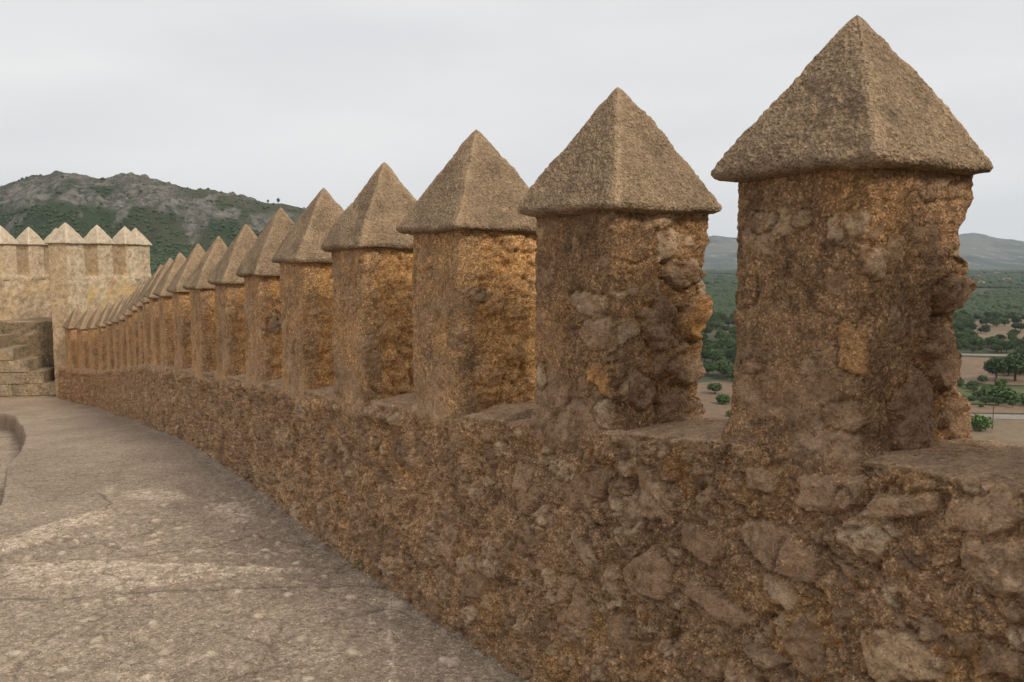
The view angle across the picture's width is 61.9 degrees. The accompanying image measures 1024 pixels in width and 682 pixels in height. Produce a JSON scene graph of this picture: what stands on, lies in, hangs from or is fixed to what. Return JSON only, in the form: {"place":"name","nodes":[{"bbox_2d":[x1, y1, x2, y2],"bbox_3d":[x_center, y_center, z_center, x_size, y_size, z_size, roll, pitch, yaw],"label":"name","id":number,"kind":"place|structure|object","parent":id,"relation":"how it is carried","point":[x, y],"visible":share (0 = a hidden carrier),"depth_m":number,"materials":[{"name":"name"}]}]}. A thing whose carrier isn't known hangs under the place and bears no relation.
{"place":"outdoors","nodes":[
{"label":"outdoors","id":0,"kind":"place"},
{"bbox_2d":[0,170,305,278],"bbox_3d":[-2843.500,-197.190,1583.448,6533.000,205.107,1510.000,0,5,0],"label":"hill","id":1,"kind":"structure","parent":0,"point":[126,198],"depth_m":1285.44,"materials":[{"name":"grey stone"}]},
{"bbox_2d":[0,171,304,278],"bbox_3d":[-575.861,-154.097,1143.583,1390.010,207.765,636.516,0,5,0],"label":"hillside maquis","id":2,"kind":"object","parent":1,"relation":"on","point":[161,257],"visible":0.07,"depth_m":1248.24,"materials":[{"name":"green plant"}]},
{"bbox_2d":[0,397,529,681],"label":"walkway","id":3,"kind":"structure","parent":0,"point":[131,550],"depth_m":4.86,"materials":[{"name":"grey stone"}]},
{"bbox_2d":[0,322,55,398],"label":"staircase","id":4,"kind":"structure","parent":3,"relation":"on","point":[24,373],"depth_m":21.96,"materials":[{"name":"stone"}]},
{"bbox_2d":[0,0,1023,240],"label":"sky","id":5,"kind":"structure","parent":0,"point":[289,101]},
{"bbox_2d":[696,380,732,417],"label":"field","id":6,"kind":"structure","parent":0,"point":[712,406],"depth_m":337.06,"materials":[{"name":"brown soil"}]},
{"bbox_2d":[707,382,722,393],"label":"tree","id":7,"kind":"object","parent":6,"relation":"on","point":[715,387],"visible":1,"depth_m":350.45,"materials":[{"name":"green plant"}]},
{"bbox_2d":[715,393,730,403],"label":"bush","id":8,"kind":"object","parent":6,"relation":"on","point":[722,398],"visible":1,"depth_m":325.52,"materials":[{"name":"green plant"}]},
{"bbox_2d":[698,269,1023,414],"bbox_3d":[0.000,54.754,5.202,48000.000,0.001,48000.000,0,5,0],"label":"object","id":9,"kind":"structure","parent":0,"point":[714,375],"depth_m":509.31,"materials":[{"name":"plant"}]},
{"bbox_2d":[700,350,707,361],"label":"tree","id":10,"kind":"object","parent":9,"relation":"on","point":[703,353],"visible":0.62,"depth_m":461.34,"materials":[{"name":"green plant"}]},
{"bbox_2d":[701,331,708,340],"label":"tree","id":11,"kind":"object","parent":9,"relation":"on","point":[704,335],"visible":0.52,"depth_m":563.85,"materials":[{"name":"green plant"}]},
{"bbox_2d":[702,326,712,333],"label":"tree","id":12,"kind":"object","parent":9,"relation":"on","point":[707,329],"visible":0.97,"depth_m":614.81,"materials":[{"name":"green plant"}]},
{"bbox_2d":[705,364,714,374],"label":"tree","id":13,"kind":"object","parent":9,"relation":"on","point":[709,367],"visible":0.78,"depth_m":409.03,"materials":[{"name":"green plant"}]},
{"bbox_2d":[706,339,716,343],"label":"tree","id":14,"kind":"object","parent":9,"relation":"on","point":[711,341],"visible":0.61,"depth_m":519.52,"materials":[{"name":"green plant"}]},
{"bbox_2d":[709,317,718,321],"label":"tree","id":15,"kind":"object","parent":9,"relation":"on","point":[711,319],"visible":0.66,"depth_m":711.78,"materials":[{"name":"green plant"}]},
{"bbox_2d":[708,348,725,362],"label":"tree","id":16,"kind":"object","parent":9,"relation":"on","point":[716,355],"visible":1,"depth_m":445.30,"materials":[{"name":"green plant"}]},
{"bbox_2d":[715,337,725,347],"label":"tree","id":17,"kind":"object","parent":9,"relation":"on","point":[720,339],"visible":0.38,"depth_m":532.97,"materials":[{"name":"green plant"}]},
{"bbox_2d":[717,341,724,349],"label":"tree","id":18,"kind":"object","parent":9,"relation":"on","point":[721,343],"visible":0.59,"depth_m":521.62,"materials":[{"name":"green plant"}]},
{"bbox_2d":[714,361,730,377],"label":"tree","id":19,"kind":"object","parent":9,"relation":"on","point":[718,366],"visible":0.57,"depth_m":399.23,"materials":[{"name":"green plant"}]},
{"bbox_2d":[718,314,726,320],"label":"tree","id":20,"kind":"object","parent":9,"relation":"on","point":[722,316],"visible":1,"depth_m":763.01,"materials":[{"name":"green plant"}]},
{"bbox_2d":[717,332,728,338],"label":"tree","id":21,"kind":"object","parent":9,"relation":"on","point":[723,335],"visible":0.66,"depth_m":556.89,"materials":[{"name":"green plant"}]},
{"bbox_2d":[721,325,728,331],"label":"tree","id":22,"kind":"object","parent":9,"relation":"on","point":[725,328],"visible":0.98,"depth_m":643.65,"materials":[{"name":"green plant"}]},
{"bbox_2d":[720,364,732,379],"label":"tree","id":23,"kind":"object","parent":9,"relation":"on","point":[724,369],"visible":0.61,"depth_m":391.80,"materials":[{"name":"green plant"}]},
{"bbox_2d":[724,318,732,324],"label":"tree","id":24,"kind":"object","parent":9,"relation":"on","point":[727,321],"visible":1,"depth_m":697.44,"materials":[{"name":"green plant"}]},
{"bbox_2d":[725,368,734,381],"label":"tree","id":25,"kind":"object","parent":9,"relation":"on","point":[730,373],"visible":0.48,"depth_m":383.47,"materials":[{"name":"green plant"}]},
{"bbox_2d":[724,336,735,344],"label":"tree","id":26,"kind":"object","parent":9,"relation":"on","point":[727,339],"visible":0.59,"depth_m":525.85,"materials":[{"name":"green plant"}]},
{"bbox_2d":[725,341,734,348],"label":"tree","id":27,"kind":"object","parent":9,"relation":"on","point":[728,345],"visible":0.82,"depth_m":509.46,"materials":[{"name":"green plant"}]},
{"bbox_2d":[724,350,736,361],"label":"tree","id":28,"kind":"object","parent":9,"relation":"on","point":[730,354],"visible":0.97,"depth_m":459.09,"materials":[{"name":"green plant"}]},
{"bbox_2d":[728,328,735,334],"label":"tree","id":29,"kind":"object","parent":9,"relation":"on","point":[732,331],"visible":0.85,"depth_m":602.71,"materials":[{"name":"green plant"}]},
{"bbox_2d":[700,269,1023,319],"bbox_3d":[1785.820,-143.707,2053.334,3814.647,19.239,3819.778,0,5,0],"label":"wood","id":30,"kind":"object","parent":9,"relation":"on","point":[721,290],"visible":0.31,"depth_m":1298.21,"materials":[{"name":"green plant"}]},
{"bbox_2d":[953,321,962,328],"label":"tree","id":31,"kind":"object","parent":9,"relation":"on","point":[958,324],"visible":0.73,"depth_m":640.24,"materials":[{"name":"green plant"}]},
{"bbox_2d":[956,342,962,348],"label":"tree","id":32,"kind":"object","parent":9,"relation":"on","point":[959,346],"visible":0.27,"depth_m":504.02,"materials":[{"name":"green plant"}]},
{"bbox_2d":[956,338,967,343],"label":"tree","id":33,"kind":"object","parent":9,"relation":"on","point":[961,341],"visible":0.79,"depth_m":526.50,"materials":[{"name":"green plant"}]},
{"bbox_2d":[957,325,968,329],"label":"tree","id":34,"kind":"object","parent":9,"relation":"on","point":[962,327],"visible":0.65,"depth_m":629.50,"materials":[{"name":"green plant"}]},
{"bbox_2d":[957,331,970,338],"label":"tree","id":35,"kind":"object","parent":9,"relation":"on","point":[960,334],"visible":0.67,"depth_m":559.86,"materials":[{"name":"green plant"}]},
{"bbox_2d":[962,342,970,349],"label":"tree","id":36,"kind":"object","parent":9,"relation":"on","point":[966,345],"visible":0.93,"depth_m":524.14,"materials":[{"name":"green plant"}]},
{"bbox_2d":[963,322,977,329],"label":"tree","id":37,"kind":"object","parent":9,"relation":"on","point":[970,325],"visible":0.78,"depth_m":645.70,"materials":[{"name":"green plant"}]},
{"bbox_2d":[967,395,976,400],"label":"shrub","id":38,"kind":"object","parent":9,"relation":"on","point":[972,397],"visible":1,"depth_m":333.63,"materials":[{"name":"green plant"}]},
{"bbox_2d":[968,385,977,390],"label":"shrub","id":39,"kind":"object","parent":9,"relation":"on","point":[973,388],"visible":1,"depth_m":355.63,"materials":[{"name":"green plant"}]},
{"bbox_2d":[967,380,980,386],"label":"shrub","id":40,"kind":"object","parent":9,"relation":"on","point":[973,383],"visible":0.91,"depth_m":361.67,"materials":[{"name":"green plant"}]},
{"bbox_2d":[970,345,977,352],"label":"tree","id":41,"kind":"object","parent":9,"relation":"on","point":[973,348],"visible":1,"depth_m":504.54,"materials":[{"name":"green plant"}]},
{"bbox_2d":[970,338,978,344],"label":"tree","id":42,"kind":"object","parent":9,"relation":"on","point":[972,342],"visible":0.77,"depth_m":531.07,"materials":[{"name":"green plant"}]},
{"bbox_2d":[972,391,983,398],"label":"shrub","id":43,"kind":"object","parent":9,"relation":"on","point":[977,394],"visible":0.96,"depth_m":337.59,"materials":[{"name":"green plant"}]},
{"bbox_2d":[975,337,987,345],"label":"tree","id":44,"kind":"object","parent":9,"relation":"on","point":[982,341],"visible":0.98,"depth_m":524.90,"materials":[{"name":"green plant"}]},
{"bbox_2d":[977,375,989,383],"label":"shrub","id":45,"kind":"object","parent":9,"relation":"on","point":[980,378],"visible":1,"depth_m":378.83,"materials":[{"name":"green plant"}]},
{"bbox_2d":[978,318,989,324],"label":"tree","id":46,"kind":"object","parent":9,"relation":"on","point":[984,321],"visible":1,"depth_m":707.10,"materials":[{"name":"green plant"}]},
{"bbox_2d":[978,395,992,404],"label":"shrub","id":47,"kind":"object","parent":9,"relation":"on","point":[984,399],"visible":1,"depth_m":324.15,"materials":[{"name":"green plant"}]},
{"bbox_2d":[980,327,990,333],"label":"tree","id":48,"kind":"object","parent":9,"relation":"on","point":[986,329],"visible":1,"depth_m":637.72,"materials":[{"name":"green plant"}]},
{"bbox_2d":[983,311,991,316],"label":"tree","id":49,"kind":"object","parent":9,"relation":"on","point":[987,313],"visible":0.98,"depth_m":794.11,"materials":[{"name":"green plant"}]},
{"bbox_2d":[982,356,1007,381],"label":"tree","id":50,"kind":"object","parent":9,"relation":"on","point":[996,365],"visible":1,"depth_m":383.63,"materials":[{"name":"green plant"}]},
{"bbox_2d":[987,338,1002,345],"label":"tree","id":51,"kind":"object","parent":9,"relation":"on","point":[992,341],"visible":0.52,"depth_m":532.74,"materials":[{"name":"green plant"}]},
{"bbox_2d":[992,312,998,316],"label":"tree","id":52,"kind":"object","parent":9,"relation":"on","point":[995,314],"visible":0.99,"depth_m":791.78,"materials":[{"name":"green plant"}]},
{"bbox_2d":[992,345,1002,352],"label":"tree","id":53,"kind":"object","parent":9,"relation":"on","point":[997,348],"visible":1,"depth_m":503.86,"materials":[{"name":"green plant"}]},
{"bbox_2d":[992,397,1003,405],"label":"shrub","id":54,"kind":"object","parent":9,"relation":"on","point":[998,400],"visible":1,"depth_m":321.93,"materials":[{"name":"green plant"}]},
{"bbox_2d":[995,380,1002,385],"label":"shrub","id":55,"kind":"object","parent":9,"relation":"on","point":[998,382],"visible":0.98,"depth_m":373.42,"materials":[{"name":"green plant"}]},
{"bbox_2d":[995,334,1006,340],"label":"tree","id":56,"kind":"object","parent":9,"relation":"on","point":[1000,336],"visible":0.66,"depth_m":567.67,"materials":[{"name":"green plant"}]},
{"bbox_2d":[999,318,1010,325],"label":"tree","id":57,"kind":"object","parent":9,"relation":"on","point":[1005,321],"visible":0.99,"depth_m":708.31,"materials":[{"name":"green plant"}]},
{"bbox_2d":[997,341,1015,352],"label":"tree","id":58,"kind":"object","parent":9,"relation":"on","point":[1006,345],"visible":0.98,"depth_m":505.18,"materials":[{"name":"green plant"}]},
{"bbox_2d":[999,352,1023,380],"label":"tree","id":59,"kind":"object","parent":9,"relation":"on","point":[1015,364],"visible":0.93,"depth_m":384.79,"materials":[{"name":"green plant"}]},
{"bbox_2d":[1007,312,1016,317],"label":"tree","id":60,"kind":"object","parent":9,"relation":"on","point":[1012,314],"visible":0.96,"depth_m":771.37,"materials":[{"name":"green plant"}]},
{"bbox_2d":[1007,400,1016,406],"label":"shrub","id":61,"kind":"object","parent":9,"relation":"on","point":[1012,402],"visible":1,"depth_m":318.48,"materials":[{"name":"green plant"}]},
{"bbox_2d":[1009,329,1021,333],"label":"tree","id":62,"kind":"object","parent":9,"relation":"on","point":[1016,331],"visible":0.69,"depth_m":610.65,"materials":[{"name":"green plant"}]},
{"bbox_2d":[1010,316,1022,322],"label":"tree","id":63,"kind":"object","parent":9,"relation":"on","point":[1015,319],"visible":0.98,"depth_m":709.58,"materials":[{"name":"green plant"}]},
{"bbox_2d":[1012,396,1020,402],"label":"shrub","id":64,"kind":"object","parent":9,"relation":"on","point":[1017,399],"visible":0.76,"depth_m":327.06,"materials":[{"name":"green plant"}]},
{"bbox_2d":[1010,348,1023,355],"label":"tree","id":65,"kind":"object","parent":9,"relation":"on","point":[1019,350],"visible":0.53,"depth_m":450.66,"materials":[{"name":"green plant"}]},
{"bbox_2d":[1015,322,1023,330],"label":"tree","id":66,"kind":"object","parent":9,"relation":"on","point":[1018,325],"visible":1,"depth_m":658.63,"materials":[{"name":"green plant"}]},
{"bbox_2d":[1015,338,1023,345],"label":"tree","id":67,"kind":"object","parent":9,"relation":"on","point":[1018,342],"visible":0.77,"depth_m":525.85,"materials":[{"name":"green plant"}]},
{"bbox_2d":[702,233,1023,268],"bbox_3d":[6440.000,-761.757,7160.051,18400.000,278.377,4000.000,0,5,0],"label":"mountain range","id":68,"kind":"structure","parent":0,"point":[979,251],"depth_m":6113.89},
{"bbox_2d":[961,353,1007,355],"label":"road","id":69,"kind":"structure","parent":0,"point":[985,354],"depth_m":496.72,"materials":[{"name":"grey asphalt"}]},
{"bbox_2d":[956,386,1023,404],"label":"field","id":70,"kind":"structure","parent":0,"point":[964,390],"depth_m":354.86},
{"bbox_2d":[986,386,1019,401],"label":"bush","id":71,"kind":"object","parent":70,"relation":"on","point":[1008,393],"visible":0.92,"depth_m":329.15,"materials":[{"name":"green plant"}]},
{"bbox_2d":[957,357,1023,384],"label":"field","id":72,"kind":"structure","parent":0,"point":[971,369],"depth_m":410.61,"materials":[{"name":"brown soil"}]},
{"bbox_2d":[970,404,1023,412],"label":"field","id":73,"kind":"structure","parent":0,"point":[986,408],"depth_m":314.52,"materials":[{"name":"brown soil"}]},
{"bbox_2d":[970,414,1023,418],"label":"road","id":74,"kind":"structure","parent":0,"point":[1004,416],"depth_m":300.02,"materials":[{"name":"grey asphalt"}]},
{"bbox_2d":[971,419,1023,445],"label":"field","id":75,"kind":"structure","parent":0,"point":[1008,431],"depth_m":272.60,"materials":[{"name":"brown soil"}]},
{"bbox_2d":[971,413,993,430],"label":"bush","id":76,"kind":"object","parent":75,"relation":"on","point":[980,422],"visible":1,"depth_m":273.38,"materials":[{"name":"green plant"}]},
{"bbox_2d":[974,318,1023,339],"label":"field","id":77,"kind":"structure","parent":0,"point":[1001,328],"depth_m":666.63,"materials":[{"name":"brown soil"}]},
{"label":"castle hill","id":78,"kind":"structure","parent":0,"visible":0},
{"bbox_2d":[0,223,145,397],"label":"corner tower","id":79,"kind":"structure","parent":78,"relation":"on","point":[35,314],"depth_m":22.69,"materials":[{"name":"stone"}]},
{"bbox_2d":[0,226,18,279],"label":"tower merlon","id":80,"kind":"object","parent":79,"relation":"attached to","point":[8,258],"visible":1,"depth_m":23.19,"materials":[{"name":"stone"}]},
{"bbox_2d":[16,227,45,278],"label":"tower merlon","id":81,"kind":"object","parent":79,"relation":"attached to","point":[30,253],"visible":0.91,"depth_m":23.99,"materials":[{"name":"stone"}]},
{"bbox_2d":[43,228,56,273],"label":"tower merlon","id":82,"kind":"object","parent":79,"relation":"attached to","point":[46,257],"visible":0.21,"depth_m":24.95,"materials":[{"name":"stone"}]},
{"bbox_2d":[84,225,114,279],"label":"tower merlon","id":83,"kind":"object","parent":79,"relation":"attached to","point":[98,252],"visible":0.95,"depth_m":22.71,"materials":[{"name":"stone"}]},
{"bbox_2d":[112,226,141,278],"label":"tower merlon","id":84,"kind":"object","parent":79,"relation":"attached to","point":[125,249],"visible":0.94,"depth_m":23.68,"materials":[{"name":"stone"}]},
{"bbox_2d":[131,228,151,277],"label":"tower merlon","id":85,"kind":"object","parent":79,"relation":"attached to","point":[144,258],"visible":0.56,"depth_m":24.90,"materials":[{"name":"stone"}]},
{"bbox_2d":[57,364,1023,681],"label":"parapet wall","id":86,"kind":"structure","parent":78,"relation":"on","point":[693,550],"depth_m":3.11,"materials":[{"name":"stone"}]},
{"bbox_2d":[62,306,83,371],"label":"merlon","id":87,"kind":"object","parent":86,"relation":"attached to","point":[71,340],"visible":0.48,"depth_m":21.07,"materials":[{"name":"brown stone"}]},
{"bbox_2d":[74,307,93,372],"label":"merlon","id":88,"kind":"object","parent":86,"relation":"attached to","point":[82,337],"visible":0.49,"depth_m":20.29,"materials":[{"name":"brown stone"}]},
{"bbox_2d":[86,304,104,374],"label":"merlon","id":89,"kind":"object","parent":86,"relation":"attached to","point":[93,345],"visible":0.41,"depth_m":19.46,"materials":[{"name":"brown stone"}]},
{"bbox_2d":[95,302,112,374],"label":"merlon","id":90,"kind":"object","parent":86,"relation":"attached to","point":[101,336],"visible":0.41,"depth_m":18.59,"materials":[{"name":"brown stone"}]},
{"bbox_2d":[103,299,119,371],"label":"merlon","id":91,"kind":"object","parent":86,"relation":"attached to","point":[110,352],"visible":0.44,"depth_m":17.73,"materials":[{"name":"brown stone"}]},
{"bbox_2d":[108,294,128,373],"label":"merlon","id":92,"kind":"object","parent":86,"relation":"attached to","point":[113,319],"visible":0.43,"depth_m":16.83,"materials":[{"name":"brown stone"}]},
{"bbox_2d":[116,291,133,373],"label":"merlon","id":93,"kind":"object","parent":86,"relation":"attached to","point":[120,316],"visible":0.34,"depth_m":15.91,"materials":[{"name":"brown stone"}]},
{"bbox_2d":[122,285,140,368],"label":"merlon","id":94,"kind":"object","parent":86,"relation":"attached to","point":[127,313],"visible":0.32,"depth_m":14.99,"materials":[{"name":"brown stone"}]},
{"bbox_2d":[128,278,148,367],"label":"merlon","id":95,"kind":"object","parent":86,"relation":"attached to","point":[132,308],"visible":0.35,"depth_m":14.09,"materials":[{"name":"brown stone"}]},
{"bbox_2d":[133,273,154,367],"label":"merlon","id":96,"kind":"object","parent":86,"relation":"attached to","point":[137,303],"visible":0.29,"depth_m":13.15,"materials":[{"name":"brown stone"}]},
{"bbox_2d":[139,264,162,373],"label":"merlon","id":97,"kind":"object","parent":86,"relation":"attached to","point":[146,331],"visible":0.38,"depth_m":12.21,"materials":[{"name":"brown stone"}]},
{"bbox_2d":[144,258,172,369],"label":"merlon","id":98,"kind":"object","parent":86,"relation":"attached to","point":[155,325],"visible":0.35,"depth_m":11.29,"materials":[{"name":"brown stone"}]},
{"bbox_2d":[153,252,185,372],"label":"merlon","id":99,"kind":"object","parent":86,"relation":"attached to","point":[167,346],"visible":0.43,"depth_m":10.37,"materials":[{"name":"brown stone"}]},
{"bbox_2d":[166,244,205,377],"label":"merlon","id":100,"kind":"object","parent":86,"relation":"attached to","point":[181,324],"visible":0.42,"depth_m":9.46,"materials":[{"name":"brown stone"}]},
{"bbox_2d":[183,236,227,382],"bbox_3d":[-3.022,-0.334,8.833,0.620,1.505,0.617,-3,6,-32],"label":"merlon","id":101,"kind":"object","parent":86,"relation":"attached to","point":[203,316],"visible":0.54,"depth_m":8.56,"materials":[{"name":"brown stone"}]},
{"bbox_2d":[208,224,256,385],"bbox_3d":[-2.455,-0.335,7.934,0.626,1.505,0.615,-3,6,-32],"label":"merlon","id":102,"kind":"object","parent":86,"relation":"attached to","point":[225,280],"visible":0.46,"depth_m":7.68,"materials":[{"name":"brown stone"}]},
{"bbox_2d":[236,207,293,392],"bbox_3d":[-1.898,-0.337,7.042,0.618,1.519,0.614,-3,6,-32],"label":"merlon","id":103,"kind":"object","parent":86,"relation":"attached to","point":[258,269],"visible":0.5,"depth_m":6.79,"materials":[{"name":"brown stone"}]},
{"bbox_2d":[271,188,343,404],"bbox_3d":[-1.349,-0.330,6.147,0.618,1.534,0.623,-3,6,-32],"label":"merlon","id":104,"kind":"object","parent":86,"relation":"attached to","point":[302,258],"visible":0.59,"depth_m":5.90,"materials":[{"name":"brown stone"}]},
{"bbox_2d":[321,162,416,417],"bbox_3d":[-0.783,-0.320,5.255,0.619,1.543,0.615,-4,6,-33],"label":"merlon","id":105,"kind":"object","parent":86,"relation":"attached to","point":[367,245],"visible":0.72,"depth_m":5.03,"materials":[{"name":"brown stone"}]},
{"bbox_2d":[396,129,536,434],"bbox_3d":[-0.187,-0.314,4.392,0.614,1.525,0.628,-4,7,-35],"label":"merlon","id":106,"kind":"object","parent":86,"relation":"attached to","point":[468,226],"visible":0.91,"depth_m":4.20,"materials":[{"name":"brown stone"}]},
{"bbox_2d":[517,87,721,452],"bbox_3d":[0.446,-0.301,3.550,0.662,1.469,0.627,-4,7,-37],"label":"merlon","id":107,"kind":"object","parent":86,"relation":"on","point":[619,202],"visible":0.94,"depth_m":3.36,"materials":[{"name":"brown stone"}]},
{"bbox_2d":[711,15,993,474],"bbox_3d":[1.061,-0.307,2.690,0.651,1.392,0.620,-4,7,-34],"label":"merlon","id":108,"kind":"object","parent":86,"relation":"on","point":[853,160],"visible":0.98,"depth_m":2.50,"materials":[{"name":"brown stone"}]}
]}

